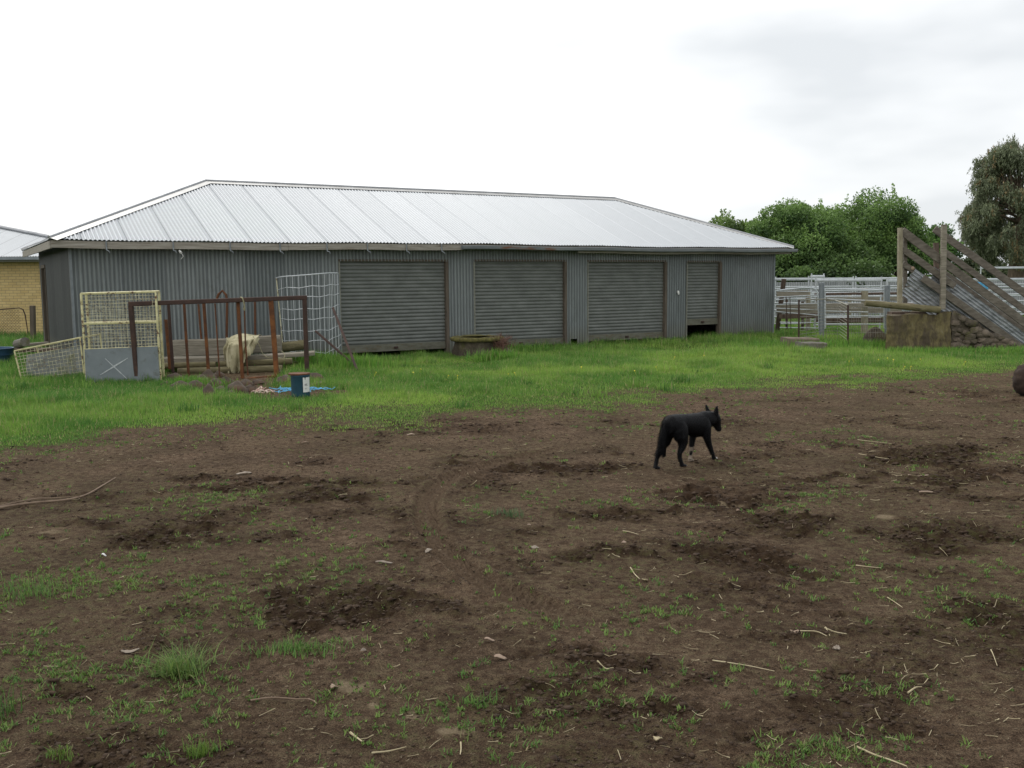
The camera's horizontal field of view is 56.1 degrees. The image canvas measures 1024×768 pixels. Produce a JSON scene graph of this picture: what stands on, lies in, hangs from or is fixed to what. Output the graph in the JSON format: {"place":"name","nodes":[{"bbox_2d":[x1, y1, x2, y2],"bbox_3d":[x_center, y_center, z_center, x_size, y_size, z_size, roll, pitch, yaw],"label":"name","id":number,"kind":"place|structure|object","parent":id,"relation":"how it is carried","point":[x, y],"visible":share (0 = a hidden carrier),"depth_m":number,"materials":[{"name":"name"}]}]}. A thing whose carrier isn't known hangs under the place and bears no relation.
{"place":"outdoors","nodes":[
{"label":"outdoors","id":0,"kind":"place"},
{"bbox_2d":[0,274,1023,767],"bbox_3d":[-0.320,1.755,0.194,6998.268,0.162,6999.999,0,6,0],"label":"ground","id":1,"kind":"structure","parent":0,"point":[810,414],"depth_m":5.62,"materials":[{"name":"soil"}]},
{"bbox_2d":[0,346,14,361],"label":"blue tub","id":2,"kind":"object","parent":1,"relation":"on","point":[5,352],"visible":0.79,"depth_m":20.37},
{"bbox_2d":[0,308,28,337],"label":"wire gate","id":3,"kind":"structure","parent":1,"relation":"on","point":[12,319],"depth_m":27.95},
{"bbox_2d":[0,678,40,725],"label":"grass tuft","id":4,"kind":"object","parent":1,"relation":"on","point":[12,706],"visible":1,"depth_m":3.90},
{"bbox_2d":[0,225,49,334],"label":"brick house","id":5,"kind":"structure","parent":1,"relation":"on","point":[20,286],"depth_m":30.03,"materials":[{"name":"brick"}]},
{"bbox_2d":[29,305,35,339],"bbox_3d":[-13.761,-1.625,27.578,0.181,1.255,0.138,0,6,0],"label":"timber post","id":6,"kind":"object","parent":1,"relation":"on","point":[32,308],"visible":0.68,"depth_m":27.50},
{"bbox_2d":[0,496,78,505],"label":"branch","id":7,"kind":"object","parent":1,"relation":"on","point":[36,498],"visible":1,"depth_m":7.73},
{"bbox_2d":[0,571,101,606],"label":"grass tuft","id":8,"kind":"object","parent":1,"relation":"on","point":[29,588],"visible":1,"depth_m":5.43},
{"bbox_2d":[36,742,78,766],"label":"grass tuft","id":9,"kind":"object","parent":1,"relation":"on","point":[60,754],"visible":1,"depth_m":3.52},
{"bbox_2d":[14,333,101,379],"bbox_3d":[-8.058,-0.439,17.121,1.354,0.882,0.572,-1,6,-5],"label":"mesh panel","id":10,"kind":"object","parent":1,"relation":"on","point":[64,361],"visible":0.73,"depth_m":16.96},
{"bbox_2d":[0,477,115,508],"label":"branch","id":11,"kind":"object","parent":1,"relation":"on","point":[20,504],"visible":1,"depth_m":7.65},
{"bbox_2d":[80,290,164,382],"bbox_3d":[-6.708,-0.789,16.554,1.417,1.632,0.487,0,6,0],"label":"gate","id":12,"kind":"object","parent":1,"relation":"on","point":[108,362],"visible":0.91,"depth_m":16.36,"materials":[{"name":"metal"}]},
{"bbox_2d":[114,633,244,684],"bbox_3d":[-1.486,1.225,4.314,0.450,0.160,0.522,3,7,28],"label":"grass tuft","id":13,"kind":"object","parent":1,"relation":"on","point":[172,668],"visible":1,"depth_m":4.29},
{"bbox_2d":[170,380,190,388],"bbox_3d":[-5.287,0.054,15.328,0.351,0.228,0.247,-3,7,-20],"label":"rock","id":14,"kind":"object","parent":1,"relation":"on","point":[181,381],"visible":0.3,"depth_m":15.25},
{"bbox_2d":[154,374,223,384],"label":"grass clump","id":15,"kind":"object","parent":1,"relation":"on","point":[179,378],"visible":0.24,"depth_m":15.72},
{"bbox_2d":[189,380,204,389],"bbox_3d":[-5.080,0.042,15.463,0.354,0.219,0.234,-1,6,-6],"label":"rock","id":16,"kind":"object","parent":1,"relation":"on","point":[194,382],"visible":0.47,"depth_m":15.39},
{"bbox_2d":[163,376,233,387],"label":"grass clump","id":17,"kind":"object","parent":1,"relation":"on","point":[205,382],"visible":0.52,"depth_m":15.49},
{"bbox_2d":[174,738,223,759],"bbox_3d":[-1.165,1.348,3.572,0.204,0.090,0.125,0,6,0],"label":"grass tuft","id":18,"kind":"object","parent":1,"relation":"on","point":[196,752],"visible":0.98,"depth_m":3.56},
{"bbox_2d":[203,383,214,396],"bbox_3d":[-4.494,0.153,14.288,0.201,0.325,0.159,1,7,17],"label":"rock","id":19,"kind":"object","parent":1,"relation":"on","point":[208,388],"visible":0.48,"depth_m":14.24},
{"bbox_2d":[202,369,217,379],"bbox_3d":[-5.222,-0.098,16.530,0.324,0.333,0.228,0,6,3],"label":"rock","id":20,"kind":"object","parent":1,"relation":"on","point":[208,372],"visible":0.41,"depth_m":16.47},
{"bbox_2d":[128,295,308,375],"bbox_3d":[-5.086,-0.779,16.853,3.020,1.509,0.190,-3,7,-21],"label":"goal frame","id":21,"kind":"object","parent":1,"relation":"on","point":[303,298],"visible":0.77,"depth_m":16.65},
{"bbox_2d":[164,290,278,377],"bbox_3d":[-5.285,-0.982,18.270,2.218,1.599,2.711,0,6,0],"label":"stock rack","id":22,"kind":"object","parent":1,"relation":"on","point":[169,340],"visible":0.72,"depth_m":17.13,"materials":[{"name":"metal"}]},
{"bbox_2d":[177,365,282,373],"bbox_3d":[-5.300,-0.262,18.077,1.946,0.178,0.142,-1,6,-3],"label":"timber log","id":23,"kind":"object","parent":1,"relation":"on","point":[251,369],"visible":0.65,"depth_m":18.02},
{"bbox_2d":[164,361,216,368],"bbox_3d":[-6.075,-0.357,18.091,0.982,0.130,0.112,-1,6,-3],"label":"timber log","id":24,"kind":"object","parent":23,"relation":"on","point":[192,364],"visible":0.7,"depth_m":18.05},
{"bbox_2d":[219,358,292,366],"bbox_3d":[-4.859,-0.404,18.187,1.388,0.167,0.123,-1,6,-2],"label":"timber log","id":25,"kind":"object","parent":23,"relation":"on","point":[259,362],"visible":0.71,"depth_m":18.14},
{"bbox_2d":[161,355,224,363],"bbox_3d":[-5.934,-0.475,18.405,1.519,0.116,0.456,-1,6,-3],"label":"timber sleeper","id":26,"kind":"object","parent":25,"relation":"on","point":[177,359],"visible":0.54,"depth_m":18.19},
{"bbox_2d":[173,338,226,355],"bbox_3d":[-6.136,-0.723,18.981,1.075,0.351,0.164,-1,6,-6],"label":"timber sleeper","id":27,"kind":"object","parent":26,"relation":"on","point":[196,347],"visible":0.62,"depth_m":18.90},
{"bbox_2d":[223,334,261,372],"bbox_3d":[-5.157,-0.567,18.436,0.693,0.798,1.218,-2,6,-10],"label":"canvas sheet","id":28,"kind":"object","parent":25,"relation":"on","point":[231,352],"visible":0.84,"depth_m":18.00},
{"bbox_2d":[245,351,314,359],"bbox_3d":[-4.481,-0.552,18.501,1.335,0.129,0.404,-2,7,-13],"label":"timber sleeper","id":29,"kind":"object","parent":25,"relation":"on","point":[280,355],"visible":0.76,"depth_m":18.35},
{"bbox_2d":[252,335,281,353],"bbox_3d":[-5.091,-0.776,19.077,1.000,0.378,0.187,-1,6,-6],"label":"timber sleeper","id":30,"kind":"object","parent":29,"relation":"on","point":[265,343],"visible":0.39,"depth_m":19.01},
{"bbox_2d":[280,340,303,352],"bbox_3d":[-4.446,-0.767,19.431,0.533,0.251,0.205,-3,7,-22],"label":"timber log","id":31,"kind":"object","parent":29,"relation":"on","point":[292,346],"visible":0.8,"depth_m":19.36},
{"bbox_2d":[227,380,248,393],"bbox_3d":[-4.236,0.083,14.876,0.370,0.288,0.284,2,7,18],"label":"rock","id":32,"kind":"object","parent":1,"relation":"on","point":[239,385],"visible":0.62,"depth_m":14.78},
{"bbox_2d":[241,379,254,385],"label":"rock","id":33,"kind":"object","parent":1,"relation":"on","point":[244,382],"visible":0.56,"depth_m":15.78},
{"bbox_2d":[245,384,257,391],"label":"rock","id":34,"kind":"object","parent":1,"relation":"on","point":[250,387],"visible":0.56,"depth_m":14.95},
{"bbox_2d":[252,379,264,384],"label":"rock","id":35,"kind":"object","parent":1,"relation":"on","point":[257,382],"visible":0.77,"depth_m":16.08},
{"bbox_2d":[253,386,274,392],"bbox_3d":[-3.883,0.086,15.006,0.367,0.046,0.898,-2,6,-12],"label":"baling twine","id":36,"kind":"object","parent":1,"relation":"on","point":[258,390],"visible":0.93,"depth_m":14.88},
{"bbox_2d":[250,697,309,700],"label":"twig","id":37,"kind":"object","parent":1,"relation":"on","point":[278,697],"visible":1,"depth_m":3.98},
{"bbox_2d":[269,386,290,392],"bbox_3d":[-3.540,0.083,15.013,0.426,0.043,0.892,-3,7,-23],"label":"baling twine","id":38,"kind":"object","parent":1,"relation":"on","point":[285,389],"visible":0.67,"depth_m":14.98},
{"bbox_2d":[275,374,290,383],"bbox_3d":[-3.808,-0.042,16.103,0.334,0.231,0.243,2,7,18],"label":"rock","id":39,"kind":"object","parent":1,"relation":"on","point":[283,377],"visible":0.4,"depth_m":16.03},
{"bbox_2d":[223,635,359,662],"bbox_3d":[-1.021,1.228,4.496,0.650,0.088,0.242,0,6,0],"label":"grass tuft","id":40,"kind":"object","parent":1,"relation":"on","point":[290,646],"visible":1,"depth_m":4.50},
{"bbox_2d":[290,374,309,397],"bbox_3d":[-3.157,0.035,14.326,0.284,0.355,0.284,0,6,0],"label":"blue drum","id":41,"kind":"object","parent":1,"relation":"on","point":[300,384],"visible":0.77,"depth_m":14.21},
{"bbox_2d":[288,372,309,374],"bbox_3d":[-3.175,-0.153,14.306,0.333,0.020,0.296,0,6,0],"label":"rusty plate","id":42,"kind":"object","parent":41,"relation":"on","point":[300,373],"visible":1,"depth_m":14.24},
{"bbox_2d":[276,272,341,353],"bbox_3d":[-4.154,-1.370,19.780,1.310,1.839,0.674,-2,7,-16],"label":"weldmesh panel","id":43,"kind":"object","parent":1,"relation":"on","point":[312,296],"visible":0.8,"depth_m":19.62,"materials":[{"name":"metal"}]},
{"bbox_2d":[310,373,325,379],"bbox_3d":[-3.378,-0.081,16.447,0.383,0.234,0.257,-1,6,-5],"label":"rock","id":44,"kind":"object","parent":1,"relation":"on","point":[317,375],"visible":0.26,"depth_m":16.37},
{"bbox_2d":[283,347,371,368],"bbox_3d":[-3.797,-0.509,18.927,2.003,0.408,1.663,-2,7,-16],"label":"grass clump","id":45,"kind":"object","parent":1,"relation":"on","point":[314,357],"visible":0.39,"depth_m":18.77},
{"bbox_2d":[315,330,353,365],"bbox_3d":[-3.518,-0.720,19.034,1.219,0.659,0.049,5,8,42],"label":"steel bar","id":46,"kind":"object","parent":1,"relation":"on","point":[328,342],"visible":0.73,"depth_m":19.07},
{"bbox_2d":[254,351,415,370],"bbox_3d":[-3.314,-0.471,18.880,3.401,0.334,2.441,-2,7,-15],"label":"grass clump","id":47,"kind":"object","parent":1,"relation":"on","point":[368,359],"visible":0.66,"depth_m":18.63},
{"bbox_2d":[332,307,357,369],"bbox_3d":[-3.240,-0.866,18.641,0.049,1.224,1.644,-4,7,-26],"label":"steel bar","id":48,"kind":"object","parent":1,"relation":"on","point":[344,337],"visible":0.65,"depth_m":18.64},
{"bbox_2d":[372,746,405,753],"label":"straw stalk","id":49,"kind":"object","parent":1,"relation":"on","point":[387,750],"visible":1,"depth_m":3.54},
{"bbox_2d":[19,179,797,356],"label":"machinery shed","id":50,"kind":"structure","parent":1,"relation":"on","point":[418,268],"depth_m":22.75,"materials":[{"name":"metal"}]},
{"bbox_2d":[339,261,445,352],"bbox_3d":[-2.689,-1.847,22.067,2.630,2.168,0.087,-4,7,-30],"label":"roller door","id":51,"kind":"structure","parent":50,"relation":"in","point":[386,306],"depth_m":22.06,"materials":[{"name":"metal"}]},
{"bbox_2d":[474,261,562,345],"bbox_3d":[0.214,-2.019,23.752,2.590,2.164,0.087,-4,7,-30],"label":"roller door","id":52,"kind":"structure","parent":50,"relation":"in","point":[523,301],"depth_m":23.78,"materials":[{"name":"metal"}]},
{"bbox_2d":[589,262,662,340],"bbox_3d":[3.035,-2.258,25.377,2.530,2.168,0.087,-4,7,-30],"label":"roller door","id":53,"kind":"structure","parent":50,"relation":"in","point":[626,298],"depth_m":25.39,"materials":[{"name":"metal"}]},
{"bbox_2d":[687,262,718,324],"bbox_3d":[5.304,-2.568,26.679,1.200,1.832,0.087,-4,7,-30],"label":"roller door","id":54,"kind":"structure","parent":50,"relation":"in","point":[702,300],"depth_m":26.71,"materials":[{"name":"metal"}]},
{"bbox_2d":[776,290,807,296],"bbox_3d":[8.083,-2.612,27.688,0.911,0.185,0.061,0,6,0],"label":"yard rail","id":55,"kind":"object","parent":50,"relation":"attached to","point":[778,294],"visible":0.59,"depth_m":27.66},
{"bbox_2d":[779,313,817,318],"bbox_3d":[8.495,-1.995,28.159,1.314,0.153,0.058,0,6,0],"label":"yard rail","id":56,"kind":"object","parent":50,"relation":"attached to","point":[782,316],"visible":0.69,"depth_m":28.14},
{"bbox_2d":[776,303,871,308],"bbox_3d":[9.657,-2.292,28.127,3.813,0.163,0.060,0,6,0],"label":"yard rail","id":57,"kind":"object","parent":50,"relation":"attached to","point":[833,305],"visible":0.51,"depth_m":28.10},
{"bbox_2d":[776,308,901,312],"bbox_3d":[9.924,-2.226,29.141,3.789,0.168,0.060,0,6,0],"label":"yard rail","id":58,"kind":"object","parent":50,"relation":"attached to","point":[878,310],"visible":0.43,"depth_m":29.11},
{"bbox_2d":[450,334,504,357],"bbox_3d":[-0.770,-0.808,21.565,1.237,0.556,1.230,0,6,0],"label":"water trough","id":59,"kind":"object","parent":1,"relation":"on","point":[470,342],"visible":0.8,"depth_m":21.11,"materials":[{"name":"concrete"}]},
{"bbox_2d":[460,688,504,709],"bbox_3d":[-0.122,1.288,3.929,0.190,0.078,0.144,0,6,0],"label":"grass tuft","id":60,"kind":"object","parent":1,"relation":"on","point":[466,701],"visible":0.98,"depth_m":3.94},
{"bbox_2d":[464,346,538,361],"bbox_3d":[-0.261,-0.637,20.105,1.724,0.343,1.021,0,6,0],"label":"grass clump","id":61,"kind":"object","parent":1,"relation":"on","point":[493,356],"visible":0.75,"depth_m":19.98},
{"bbox_2d":[488,332,516,352],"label":"dead weed","id":62,"kind":"object","parent":1,"relation":"on","point":[500,344],"visible":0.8,"depth_m":21.17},
{"bbox_2d":[0,384,1023,767],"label":"soil clods","id":63,"kind":"object","parent":1,"relation":"on","point":[526,686],"visible":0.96,"depth_m":5.13,"materials":[{"name":"soil"}]},
{"bbox_2d":[0,373,1023,767],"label":"weeds","id":64,"kind":"object","parent":1,"relation":"on","point":[444,711],"visible":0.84,"depth_m":4.84,"materials":[{"name":"green plant"}]},
{"bbox_2d":[491,507,541,518],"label":"grass tuft","id":65,"kind":"object","parent":1,"relation":"on","point":[510,511],"visible":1,"depth_m":7.04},
{"bbox_2d":[505,342,565,351],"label":"grass clump","id":66,"kind":"object","parent":1,"relation":"on","point":[534,347],"visible":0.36,"depth_m":22.52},
{"bbox_2d":[653,404,721,468],"bbox_3d":[1.671,0.493,8.996,0.996,0.536,0.256,-7,9,-44],"label":"dog","id":67,"kind":"object","parent":1,"relation":"on","point":[680,429],"visible":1,"depth_m":8.82},
{"bbox_2d":[709,208,756,231],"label":"leafy tree","id":68,"kind":"object","parent":1,"relation":"on","point":[720,220],"visible":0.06,"depth_m":46.69,"materials":[{"name":"green plant"}]},
{"bbox_2d":[687,330,788,337],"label":"grass clump","id":69,"kind":"object","parent":1,"relation":"on","point":[702,333],"visible":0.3,"depth_m":27.54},
{"bbox_2d":[712,660,772,670],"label":"straw stalk","id":70,"kind":"object","parent":1,"relation":"on","point":[741,664],"visible":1,"depth_m":4.30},
{"bbox_2d":[775,279,785,330],"bbox_3d":[8.305,-2.378,29.718,0.151,1.760,0.436,-3,7,-20],"label":"leaning post","id":71,"kind":"object","parent":1,"relation":"on","point":[778,320],"visible":0.58,"depth_m":29.64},
{"bbox_2d":[688,337,884,349],"bbox_3d":[8.006,-1.009,23.194,7.683,0.295,2.355,0,6,0],"label":"grass clump","id":72,"kind":"object","parent":1,"relation":"on","point":[833,343],"visible":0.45,"depth_m":22.98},
{"bbox_2d":[774,276,809,323],"bbox_3d":[8.900,-2.582,30.911,1.322,1.770,0.052,0,6,0],"label":"cattle panel","id":73,"kind":"object","parent":1,"relation":"on","point":[795,279],"visible":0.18,"depth_m":30.82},
{"bbox_2d":[776,287,818,329],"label":"pipe gate","id":74,"kind":"structure","parent":1,"relation":"on","point":[786,304],"depth_m":27.10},
{"bbox_2d":[780,337,819,344],"bbox_3d":[7.034,-1.021,23.466,0.807,0.245,0.505,-1,6,-4],"label":"concrete slab","id":75,"kind":"object","parent":1,"relation":"on","point":[793,339],"depth_m":23.23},
{"bbox_2d":[805,292,809,331],"bbox_3d":[9.175,-2.148,29.767,0.181,1.457,0.152,0,6,0],"label":"timber post","id":76,"kind":"object","parent":1,"relation":"on","point":[808,320],"visible":0.32,"depth_m":29.72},
{"bbox_2d":[795,341,826,348],"bbox_3d":[6.990,-0.889,22.440,0.630,0.203,0.406,-1,6,-5],"label":"concrete slab","id":77,"kind":"object","parent":1,"relation":"on","point":[817,344],"depth_m":22.25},
{"bbox_2d":[745,197,880,276],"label":"leafy tree","id":78,"kind":"object","parent":1,"relation":"on","point":[796,225],"visible":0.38,"depth_m":43.45,"materials":[{"name":"green plant"}]},
{"bbox_2d":[774,276,853,321],"bbox_3d":[11.282,-3.143,35.882,2.951,1.750,0.052,0,6,0],"label":"cattle panel","id":79,"kind":"object","parent":1,"relation":"on","point":[852,286],"visible":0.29,"depth_m":35.81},
{"bbox_2d":[810,273,824,323],"bbox_3d":[10.610,-2.911,33.392,0.482,1.850,0.052,0,6,0],"label":"cattle panel","id":80,"kind":"object","parent":1,"relation":"on","point":[818,276],"visible":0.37,"depth_m":33.29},
{"bbox_2d":[819,283,823,337],"bbox_3d":[8.605,-1.943,26.680,0.196,1.742,0.150,0,6,0],"label":"galvanised post","id":81,"kind":"object","parent":1,"relation":"on","point":[821,302],"visible":0.79,"depth_m":26.60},
{"bbox_2d":[798,299,848,344],"bbox_3d":[7.726,-1.500,24.029,1.149,1.258,1.558,1,6,11],"label":"wire hurdle","id":82,"kind":"object","parent":1,"relation":"on","point":[806,316],"visible":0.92,"depth_m":24.18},
{"bbox_2d":[775,237,896,291],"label":"leafy tree","id":83,"kind":"object","parent":1,"relation":"on","point":[832,265],"visible":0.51,"depth_m":41.98,"materials":[{"name":"green plant"}]},
{"bbox_2d":[814,277,882,327],"bbox_3d":[10.466,-2.464,29.920,2.093,1.730,0.052,0,6,0],"label":"cattle panel","id":84,"kind":"object","parent":1,"relation":"on","point":[847,280],"visible":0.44,"depth_m":29.84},
{"bbox_2d":[816,317,883,322],"bbox_3d":[10.292,-1.936,29.174,2.107,0.168,0.058,0,6,0],"label":"yard rail","id":85,"kind":"object","parent":1,"relation":"on","point":[871,320],"visible":0.58,"depth_m":29.15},
{"bbox_2d":[861,288,867,333],"bbox_3d":[10.453,-2.057,28.469,0.244,1.547,0.204,0,6,0],"label":"timber post","id":86,"kind":"object","parent":1,"relation":"on","point":[864,295],"visible":0.61,"depth_m":28.39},
{"bbox_2d":[814,292,896,295],"bbox_3d":[10.306,-2.669,28.387,2.728,0.094,0.058,0,6,0],"label":"yard rail","id":87,"kind":"object","parent":86,"relation":"attached to","point":[860,293],"visible":0.59,"depth_m":28.36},
{"bbox_2d":[816,297,896,301],"bbox_3d":[11.424,-2.775,31.395,2.965,0.132,0.058,0,6,0],"label":"yard rail","id":88,"kind":"object","parent":86,"relation":"attached to","point":[882,298],"visible":0.38,"depth_m":31.37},
{"bbox_2d":[845,300,886,336],"bbox_3d":[8.896,-1.652,24.175,1.062,0.950,0.041,0,6,0],"label":"wire hurdle","id":89,"kind":"object","parent":1,"relation":"on","point":[875,328],"visible":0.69,"depth_m":24.19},
{"bbox_2d":[863,327,885,342],"bbox_3d":[9.359,-1.172,24.705,0.652,0.607,0.425,2,7,21],"label":"boulder","id":90,"kind":"object","parent":1,"relation":"on","point":[868,336],"visible":0.43,"depth_m":24.57,"materials":[{"name":"stone"}]},
{"bbox_2d":[811,183,950,276],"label":"leafy tree","id":91,"kind":"object","parent":1,"relation":"on","point":[882,221],"visible":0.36,"depth_m":44.09,"materials":[{"name":"green plant"}]},
{"bbox_2d":[857,746,906,766],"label":"straw stalk","id":92,"kind":"object","parent":1,"relation":"on","point":[858,747],"visible":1,"depth_m":3.49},
{"bbox_2d":[884,285,889,333],"bbox_3d":[10.347,-1.890,26.473,0.205,1.658,0.150,0,6,0],"label":"galvanised post","id":93,"kind":"object","parent":1,"relation":"on","point":[886,293],"visible":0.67,"depth_m":26.38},
{"bbox_2d":[824,288,883,328],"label":"pipe gate","id":94,"kind":"structure","parent":93,"relation":"attached to","point":[825,290],"depth_m":26.50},
{"bbox_2d":[854,276,930,316],"bbox_3d":[14.372,-3.167,35.882,3.150,1.750,0.052,0,6,0],"label":"cattle panel","id":95,"kind":"object","parent":1,"relation":"on","point":[884,278],"visible":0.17,"depth_m":35.78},
{"bbox_2d":[886,278,912,310],"bbox_3d":[12.832,-2.495,30.170,2.426,1.700,0.051,-2,6,-12],"label":"cattle panel","id":96,"kind":"object","parent":1,"relation":"on","point":[890,280],"visible":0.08,"depth_m":29.88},
{"bbox_2d":[776,281,1023,315],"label":"iron fence","id":97,"kind":"object","parent":1,"relation":"on","point":[876,283],"visible":0.1,"depth_m":40.82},
{"bbox_2d":[808,344,1023,354],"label":"grass clump","id":98,"kind":"object","parent":1,"relation":"on","point":[1006,348],"visible":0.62,"depth_m":20.96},
{"bbox_2d":[867,215,964,276],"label":"leafy tree","id":99,"kind":"object","parent":1,"relation":"on","point":[950,248],"visible":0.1,"depth_m":48.29,"materials":[{"name":"green plant"}]},
{"bbox_2d":[885,311,951,349],"bbox_3d":[9.913,-1.241,23.317,1.430,1.151,3.105,2,7,25],"label":"concrete abutment","id":100,"kind":"object","parent":1,"relation":"on","point":[921,330],"visible":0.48,"depth_m":22.21,"materials":[{"name":"concrete"}]},
{"bbox_2d":[864,300,940,312],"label":"log beam","id":101,"kind":"structure","parent":100,"relation":"on","point":[914,307],"depth_m":22.07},
{"bbox_2d":[887,311,938,314],"bbox_3d":[9.548,-1.662,22.760,1.192,0.115,0.310,0,6,0],"label":"bearer","id":102,"kind":"object","parent":100,"relation":"on","point":[898,312],"visible":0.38,"depth_m":22.61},
{"bbox_2d":[897,224,1023,344],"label":"loading ramp","id":103,"kind":"structure","parent":1,"relation":"on","point":[943,288],"depth_m":22.44,"materials":[{"name":"wood"}]},
{"bbox_2d":[949,263,1007,277],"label":"tree","id":104,"kind":"object","parent":1,"relation":"on","point":[985,273],"visible":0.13,"depth_m":88.60,"materials":[{"name":"green plant"}]},
{"bbox_2d":[958,257,1006,273],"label":"tree","id":105,"kind":"object","parent":1,"relation":"on","point":[968,261],"visible":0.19,"depth_m":107.83,"materials":[{"name":"green plant"}]},
{"bbox_2d":[950,310,1023,349],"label":"stone infill","id":106,"kind":"object","parent":1,"relation":"on","point":[967,331],"visible":0.59,"depth_m":22.26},
{"bbox_2d":[953,133,1023,277],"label":"gum tree","id":107,"kind":"object","parent":1,"relation":"on","point":[991,231],"visible":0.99,"depth_m":58.38,"materials":[{"name":"green plant"}]},
{"bbox_2d":[957,278,1023,314],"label":"cattle panel","id":108,"kind":"object","parent":1,"relation":"on","point":[1013,279],"visible":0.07,"depth_m":31.07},
{"bbox_2d":[980,266,1023,312],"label":"cattle panel","id":109,"kind":"object","parent":1,"relation":"on","point":[1005,284],"visible":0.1,"depth_m":38.72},
{"bbox_2d":[1012,364,1023,395],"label":"muddy tyre","id":110,"kind":"object","parent":1,"relation":"on","point":[1018,381],"visible":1,"depth_m":13.77,"materials":[{"name":"rubber"}]},
{"bbox_2d":[0,314,1023,456],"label":"grass","id":111,"kind":"structure","parent":0,"point":[20,409],"depth_m":16.21,"materials":[{"name":"plant"}]},
{"bbox_2d":[14,348,59,351],"bbox_3d":[-9.138,-0.656,18.484,0.779,0.087,0.203,-1,6,-7],"label":"old plank","id":112,"kind":"object","parent":111,"relation":"on","point":[41,349],"visible":0.57,"depth_m":18.39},
{"bbox_2d":[13,337,29,347],"bbox_3d":[-9.414,-0.788,18.418,0.180,0.244,0.554,-6,8,-41],"label":"pipe offcut","id":113,"kind":"object","parent":112,"relation":"on","point":[22,342],"visible":0.95,"depth_m":18.24,"materials":[{"name":"concrete"}]},
{"bbox_2d":[28,342,48,345],"bbox_3d":[-9.491,-0.795,19.071,0.506,0.066,0.162,-5,8,-36],"label":"old plank","id":114,"kind":"object","parent":111,"relation":"on","point":[36,343],"visible":0.55,"depth_m":19.04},
{"bbox_2d":[0,394,1023,767],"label":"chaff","id":115,"kind":"object","parent":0,"point":[468,628],"visible":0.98,"depth_m":4.48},
{"bbox_2d":[0,386,1023,767],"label":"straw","id":116,"kind":"object","parent":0,"point":[602,576],"visible":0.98,"depth_m":4.73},
{"bbox_2d":[0,0,1023,273],"label":"sky","id":117,"kind":"structure","parent":0,"point":[695,109],"materials":[{"name":"white"}]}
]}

